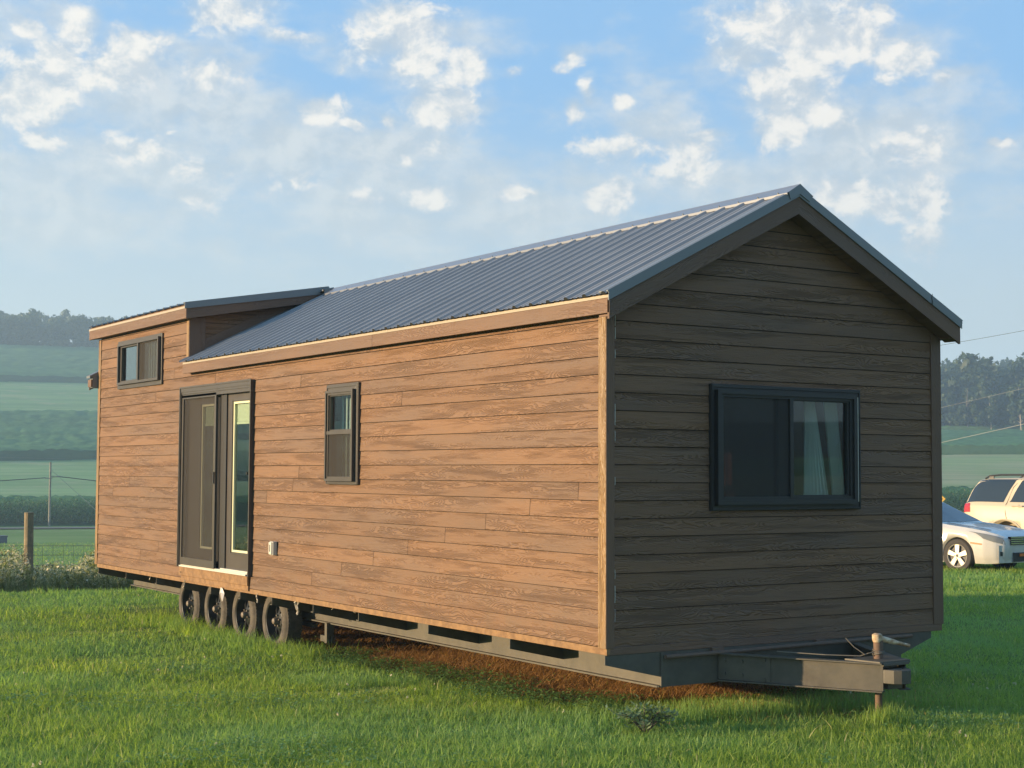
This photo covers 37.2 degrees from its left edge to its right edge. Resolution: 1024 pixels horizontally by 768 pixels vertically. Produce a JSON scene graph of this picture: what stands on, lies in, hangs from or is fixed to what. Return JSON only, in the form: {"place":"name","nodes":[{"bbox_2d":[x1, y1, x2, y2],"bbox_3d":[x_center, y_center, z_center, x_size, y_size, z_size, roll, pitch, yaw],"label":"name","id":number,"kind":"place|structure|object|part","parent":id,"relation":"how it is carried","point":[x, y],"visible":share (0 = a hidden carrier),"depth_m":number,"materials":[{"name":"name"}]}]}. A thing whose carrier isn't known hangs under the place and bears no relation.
{"place":"outdoors","nodes":[
{"label":"outdoors","id":0,"kind":"place"},
{"bbox_2d":[0,542,94,572],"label":"grass","id":1,"kind":"structure","parent":0,"point":[65,555],"depth_m":86.67,"materials":[{"name":"green plant"}]},
{"bbox_2d":[0,527,94,528],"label":"road","id":2,"kind":"structure","parent":0,"point":[41,527],"depth_m":155.97,"materials":[{"name":"grey asphalt"}]},
{"bbox_2d":[0,665,1023,767],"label":"grass","id":3,"kind":"structure","parent":0,"point":[761,744],"depth_m":10.20,"materials":[{"name":"green plant"}]},
{"bbox_2d":[0,580,1023,691],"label":"grass","id":4,"kind":"structure","parent":0,"point":[73,667],"depth_m":15.79,"materials":[{"name":"green plant"}]},
{"bbox_2d":[0,343,1023,767],"bbox_3d":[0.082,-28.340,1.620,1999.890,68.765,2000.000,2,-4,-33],"label":"ground","id":5,"kind":"structure","parent":0,"point":[970,471],"depth_m":23.03,"materials":[{"name":"green plant"}]},
{"bbox_2d":[0,535,7,542],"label":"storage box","id":6,"kind":"object","parent":5,"relation":"on","point":[3,538],"visible":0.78,"depth_m":103.77,"materials":[{"name":"grey"}]},
{"bbox_2d":[45,462,57,526],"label":"utility pole","id":7,"kind":"object","parent":5,"relation":"on","point":[49,508],"visible":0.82,"depth_m":163.14,"materials":[{"name":"brown wood"}]},
{"bbox_2d":[0,477,45,480],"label":"overhead cable","id":8,"kind":"object","parent":7,"relation":"attached to","point":[22,479],"visible":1,"depth_m":161.98,"materials":[{"name":"grey plastic"}]},
{"bbox_2d":[59,476,95,480],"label":"overhead cable","id":9,"kind":"object","parent":7,"relation":"attached to","point":[77,478],"visible":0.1,"depth_m":164.53,"materials":[{"name":"grey plastic"}]},
{"bbox_2d":[0,512,123,586],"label":"wire fence","id":10,"kind":"object","parent":5,"relation":"on","point":[28,531],"visible":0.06,"depth_m":24.54,"materials":[{"name":"brown wood"}]},
{"bbox_2d":[0,543,134,591],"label":"white flowers","id":11,"kind":"object","parent":5,"relation":"on","point":[57,569],"visible":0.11,"depth_m":24.14,"materials":[{"name":"white plant"}]},
{"bbox_2d":[0,547,148,593],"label":"weeds","id":12,"kind":"object","parent":5,"relation":"on","point":[92,565],"visible":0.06,"depth_m":24.03,"materials":[{"name":"green plant"}]},
{"bbox_2d":[128,608,358,662],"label":"grass","id":13,"kind":"structure","parent":5,"relation":"on","point":[193,627],"depth_m":16.27,"materials":[{"name":"green plant"}]},
{"bbox_2d":[0,486,974,523],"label":"corn field","id":14,"kind":"structure","parent":5,"relation":"on","point":[54,497],"depth_m":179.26,"materials":[{"name":"green plant"}]},
{"bbox_2d":[176,617,822,704],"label":"bare soil","id":15,"kind":"structure","parent":5,"relation":"on","point":[677,698],"depth_m":13.20,"materials":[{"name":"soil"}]},
{"bbox_2d":[86,184,962,722],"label":"tiny house","id":16,"kind":"structure","parent":15,"relation":"on","point":[700,444],"depth_m":12.13,"materials":[{"name":"brown wood"}]},
{"bbox_2d":[117,333,163,389],"bbox_3d":[-4.618,-0.270,18.961,0.138,0.619,1.615,2,-4,-33],"label":"window","id":17,"kind":"structure","parent":16,"relation":"in","point":[158,371],"depth_m":18.86,"materials":[{"name":"brown metal"}]},
{"bbox_2d":[176,379,254,576],"bbox_3d":[-3.245,1.023,16.773,0.134,2.061,2.073,2,-4,-33],"label":"terrace door","id":18,"kind":"structure","parent":16,"relation":"in","point":[226,398],"depth_m":16.77,"materials":[{"name":"brown metal"}]},
{"bbox_2d":[324,382,360,484],"bbox_3d":[-1.537,0.467,14.180,0.184,0.939,0.650,2,-4,-33],"label":"window","id":19,"kind":"structure","parent":16,"relation":"in","point":[353,389],"depth_m":14.20,"materials":[{"name":"brown metal"}]},
{"bbox_2d":[708,383,860,510],"bbox_3d":[2.078,0.494,11.661,1.535,0.940,0.202,2,-4,-33],"label":"window","id":20,"kind":"structure","parent":16,"relation":"in","point":[815,496],"depth_m":11.69,"materials":[{"name":"brown metal"}]},
{"bbox_2d":[0,409,1023,460],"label":"crop strip","id":21,"kind":"object","parent":5,"relation":"on","point":[32,435],"visible":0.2,"depth_m":318.53,"materials":[{"name":"green plant"}]},
{"bbox_2d":[0,308,1023,425],"bbox_3d":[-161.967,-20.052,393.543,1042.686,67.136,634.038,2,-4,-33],"label":"wood","id":22,"kind":"object","parent":5,"relation":"on","point":[982,377],"visible":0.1,"depth_m":555.92,"materials":[{"name":"green plant"}]},
{"bbox_2d":[0,344,1023,430],"bbox_3d":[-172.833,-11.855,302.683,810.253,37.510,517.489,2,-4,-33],"label":"crop strip","id":23,"kind":"object","parent":5,"relation":"on","point":[33,363],"visible":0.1,"depth_m":511.84,"materials":[{"name":"green plant"}]},
{"bbox_2d":[0,620,1023,767],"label":"clover","id":24,"kind":"object","parent":5,"relation":"on","point":[312,746],"visible":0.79,"depth_m":10.89,"materials":[{"name":"green plant"}]},
{"bbox_2d":[605,694,680,732],"bbox_3d":[0.873,2.231,10.237,0.539,0.254,0.402,2,-4,-33],"label":"leafy weed","id":25,"kind":"object","parent":5,"relation":"on","point":[628,713],"visible":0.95,"depth_m":10.22,"materials":[{"name":"green plant"}]},
{"bbox_2d":[624,680,999,724],"bbox_3d":[2.324,2.407,11.517,3.860,0.109,1.639,2,-4,-33],"label":"straw","id":26,"kind":"object","parent":5,"relation":"on","point":[813,701],"visible":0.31,"depth_m":11.56,"materials":[{"name":"green plant"}]},
{"bbox_2d":[846,699,927,727],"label":"grass","id":27,"kind":"structure","parent":5,"relation":"on","point":[882,718],"depth_m":10.59,"materials":[{"name":"green plant"}]},
{"bbox_2d":[941,392,968,425],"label":"tree","id":28,"kind":"object","parent":5,"relation":"on","point":[951,399],"visible":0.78,"depth_m":408.05,"materials":[{"name":"green plant"}]},
{"bbox_2d":[945,388,986,425],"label":"tree","id":29,"kind":"object","parent":5,"relation":"on","point":[969,396],"visible":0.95,"depth_m":405.51,"materials":[{"name":"green plant"}]},
{"bbox_2d":[942,502,1023,569],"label":"sedan","id":30,"kind":"object","parent":5,"relation":"on","point":[969,541],"visible":0.45,"depth_m":30.47,"materials":[{"name":"grey metal"}]},
{"bbox_2d":[973,393,1005,428],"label":"tree","id":31,"kind":"object","parent":5,"relation":"on","point":[993,404],"visible":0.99,"depth_m":402.91,"materials":[{"name":"green plant"}]},
{"bbox_2d":[964,474,1023,528],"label":"suv","id":32,"kind":"object","parent":5,"relation":"on","point":[993,499],"visible":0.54,"depth_m":35.34,"materials":[{"name":"beige metal"}]},
{"bbox_3d":[11.204,2.511,35.576,0.215,0.574,1.340,3,-4,-38],"label":"rear quarter window","id":33,"kind":"part","parent":32,"relation":"part of","materials":[{"name":"black glass"}]},
{"bbox_3d":[11.791,2.448,34.818,0.186,0.528,0.820,3,-4,-38],"label":"door window","id":34,"kind":"part","parent":32,"relation":"part of","materials":[{"name":"black glass"}]},
{"bbox_2d":[1005,384,1023,429],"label":"tree","id":35,"kind":"object","parent":5,"relation":"on","point":[1015,410],"visible":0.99,"depth_m":397.66,"materials":[{"name":"green plant"}]},
{"bbox_2d":[0,0,1023,365],"label":"sky","id":36,"kind":"structure","parent":0,"point":[155,154],"materials":[{"name":"blue"}]},
{"bbox_2d":[15,594,1016,766],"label":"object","id":37,"kind":"object","parent":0,"point":[421,669],"depth_m":12.81,"materials":[{"name":"green plant"}]},
{"bbox_2d":[943,562,1023,592],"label":"grass","id":38,"kind":"structure","parent":0,"point":[980,571],"depth_m":27.55,"materials":[{"name":"green plant"}]},
{"bbox_2d":[945,424,1022,441],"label":"overhead cable","id":39,"kind":"object","parent":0,"point":[982,433],"visible":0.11,"depth_m":45.15,"materials":[{"name":"grey plastic"}]},
{"bbox_2d":[944,330,1023,344],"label":"overhead cable","id":40,"kind":"object","parent":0,"point":[986,337],"visible":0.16,"depth_m":65.99,"materials":[{"name":"grey plastic"}]}
]}

